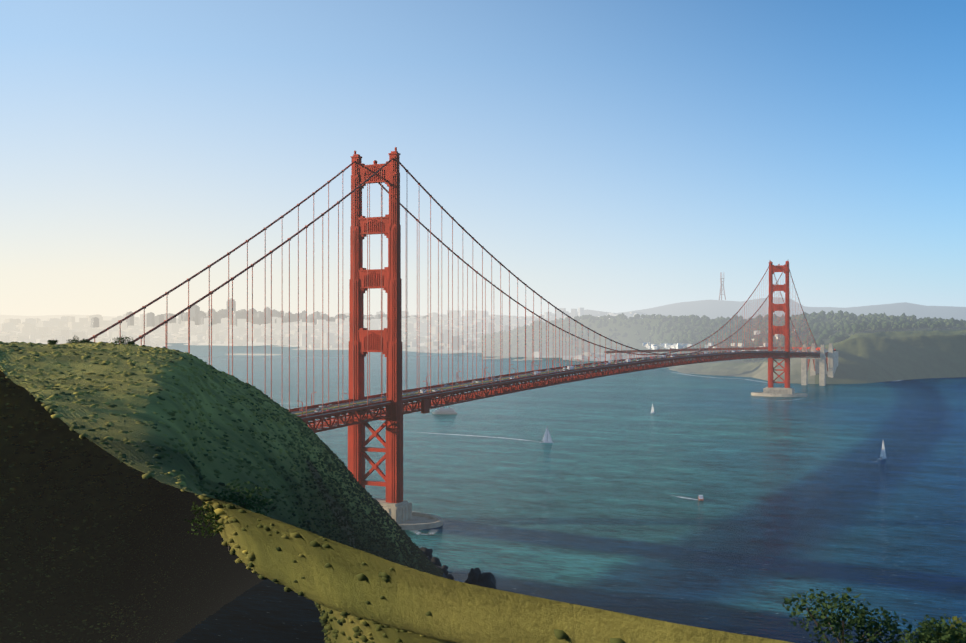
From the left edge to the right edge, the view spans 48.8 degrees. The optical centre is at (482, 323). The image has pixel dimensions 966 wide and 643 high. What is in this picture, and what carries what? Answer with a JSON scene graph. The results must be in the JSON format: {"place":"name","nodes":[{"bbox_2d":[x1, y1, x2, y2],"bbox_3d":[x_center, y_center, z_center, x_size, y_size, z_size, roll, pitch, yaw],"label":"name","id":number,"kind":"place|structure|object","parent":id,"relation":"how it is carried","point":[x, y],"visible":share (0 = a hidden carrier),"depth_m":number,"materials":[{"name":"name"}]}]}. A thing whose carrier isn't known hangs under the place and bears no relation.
{"place":"outdoors","nodes":[
{"label":"outdoors","id":0,"kind":"place"},
{"bbox_2d":[0,315,139,323],"bbox_3d":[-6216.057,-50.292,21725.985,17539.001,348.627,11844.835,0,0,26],"label":"hills","id":1,"kind":"structure","parent":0,"point":[42,318],"depth_m":23002.27,"materials":[{"name":"grey"}]},
{"bbox_2d":[0,316,653,360],"bbox_3d":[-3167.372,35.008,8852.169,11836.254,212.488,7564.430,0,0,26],"label":"city land","id":2,"kind":"structure","parent":0,"point":[415,349],"depth_m":5007.11,"materials":[{"name":"grey"}]},
{"bbox_2d":[91,298,428,327],"bbox_3d":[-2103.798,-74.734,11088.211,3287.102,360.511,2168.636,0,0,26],"label":"city skyline","id":3,"kind":"structure","parent":2,"relation":"on","point":[197,316],"depth_m":10620.99,"materials":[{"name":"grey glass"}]},
{"bbox_2d":[0,308,667,359],"bbox_3d":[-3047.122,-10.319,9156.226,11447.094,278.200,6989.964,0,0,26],"label":"city buildings","id":4,"kind":"structure","parent":2,"relation":"on","point":[63,329],"depth_m":7983.61,"materials":[{"name":"grey concrete"}]},
{"bbox_2d":[0,342,792,642],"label":"grassy hillside","id":5,"kind":"structure","parent":0,"point":[461,612],"depth_m":155.81,"materials":[{"name":"green plant"}]},
{"bbox_2d":[48,336,276,550],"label":"bushes","id":6,"kind":"object","parent":5,"relation":"on","point":[249,505],"visible":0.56,"depth_m":67.04,"materials":[{"name":"green plant"}]},
{"bbox_2d":[0,341,625,642],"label":"shrubs","id":7,"kind":"object","parent":5,"relation":"on","point":[234,593],"visible":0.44,"depth_m":251.91,"materials":[{"name":"green plant"}]},
{"bbox_2d":[781,587,965,642],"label":"shrubs","id":8,"kind":"object","parent":5,"relation":"on","point":[943,632],"visible":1,"depth_m":17.52,"materials":[{"name":"green plant"}]},
{"bbox_2d":[0,0,965,317],"label":"sky","id":9,"kind":"structure","parent":0,"point":[613,156],"materials":[{"name":"blue"}]},
{"bbox_2d":[163,343,965,642],"bbox_3d":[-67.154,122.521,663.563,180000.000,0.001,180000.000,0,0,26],"label":"water","id":10,"kind":"structure","parent":0,"point":[587,507],"depth_m":782.34,"materials":[{"name":"blue liquid"}]},
{"bbox_2d":[432,406,456,413],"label":"ferry","id":11,"kind":"object","parent":10,"relation":"on","point":[443,410],"visible":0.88,"depth_m":1440.01,"materials":[{"name":"white"}]},
{"bbox_2d":[419,547,496,588],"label":"rocks","id":12,"kind":"object","parent":10,"relation":"in","point":[476,576],"visible":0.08,"depth_m":479.40,"materials":[{"name":"grey stone"}]},
{"bbox_2d":[374,343,837,529],"bbox_3d":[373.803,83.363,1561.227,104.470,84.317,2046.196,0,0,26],"label":"piers","id":13,"kind":"structure","parent":10,"relation":"in","point":[404,515],"depth_m":1790.98,"materials":[{"name":"concrete"}]},
{"bbox_2d":[348,147,402,502],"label":"tower","id":14,"kind":"structure","parent":13,"relation":"on","point":[361,172],"depth_m":659.61,"materials":[{"name":"red metal"}]},
{"bbox_2d":[88,158,819,355],"bbox_3d":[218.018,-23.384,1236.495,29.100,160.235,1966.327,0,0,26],"label":"cables","id":15,"kind":"object","parent":14,"relation":"attached to","point":[247,268],"visible":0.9,"depth_m":647.01,"materials":[{"name":"red metal"}]},
{"bbox_2d":[94,169,819,416],"bbox_3d":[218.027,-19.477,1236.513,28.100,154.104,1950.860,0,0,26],"label":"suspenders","id":16,"kind":"object","parent":15,"relation":"hanging from","point":[430,316],"visible":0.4,"depth_m":643.63,"materials":[{"name":"brown metal"}]},
{"bbox_2d":[291,349,827,418],"bbox_3d":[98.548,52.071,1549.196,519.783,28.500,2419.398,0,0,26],"label":"roadway","id":17,"kind":"structure","parent":16,"relation":"hanging from","point":[341,405],"depth_m":739.39,"materials":[{"name":"red metal"}]},
{"bbox_2d":[299,350,818,412],"bbox_3d":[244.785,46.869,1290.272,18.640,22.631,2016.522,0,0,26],"label":"traffic","id":18,"kind":"object","parent":17,"relation":"on","point":[318,410],"visible":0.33,"depth_m":881.20,"materials":[{"name":"white"}]},
{"bbox_2d":[288,346,835,432],"bbox_3d":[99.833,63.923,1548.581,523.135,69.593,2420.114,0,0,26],"label":"deck truss","id":19,"kind":"object","parent":17,"relation":"attached to","point":[425,404],"visible":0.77,"depth_m":823.20,"materials":[{"name":"red metal"}]},
{"bbox_2d":[768,261,789,387],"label":"tower","id":20,"kind":"structure","parent":13,"relation":"on","point":[784,330],"depth_m":1807.02,"materials":[{"name":"red metal"}]},
{"bbox_2d":[414,374,898,533],"bbox_3d":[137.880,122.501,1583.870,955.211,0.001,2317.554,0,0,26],"label":"foam","id":21,"kind":"object","parent":10,"relation":"on","point":[530,440],"visible":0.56,"depth_m":1157.10,"materials":[{"name":"white"}]},
{"bbox_2d":[540,403,885,459],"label":"sailboats","id":22,"kind":"object","parent":10,"relation":"on","point":[547,438],"visible":0.81,"depth_m":1095.03,"materials":[{"name":"white fabric"}]},
{"bbox_2d":[481,318,965,383],"bbox_3d":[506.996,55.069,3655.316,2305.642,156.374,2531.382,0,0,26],"label":"wooded headland","id":23,"kind":"structure","parent":0,"point":[869,356],"depth_m":2513.68,"materials":[{"name":"green plant"}]},
{"bbox_2d":[643,329,794,350],"bbox_3d":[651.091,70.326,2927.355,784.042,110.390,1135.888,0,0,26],"label":"buildings","id":24,"kind":"structure","parent":23,"relation":"on","point":[648,345],"depth_m":3268.86,"materials":[{"name":"grey"}]},
{"bbox_2d":[480,310,965,362],"bbox_3d":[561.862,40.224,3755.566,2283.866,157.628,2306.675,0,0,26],"label":"trees","id":25,"kind":"object","parent":23,"relation":"on","point":[842,321],"visible":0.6,"depth_m":3397.62,"materials":[{"name":"green plant"}]},
{"bbox_2d":[504,297,965,321],"bbox_3d":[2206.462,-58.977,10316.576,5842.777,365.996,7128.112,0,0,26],"label":"distant hills","id":26,"kind":"structure","parent":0,"point":[712,309],"depth_m":9198.70,"materials":[{"name":"grey"}]},
{"bbox_2d":[719,272,725,299],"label":"radio tower","id":27,"kind":"structure","parent":26,"relation":"on","point":[721,290],"depth_m":9359.94,"materials":[{"name":"grey metal"}]}
]}

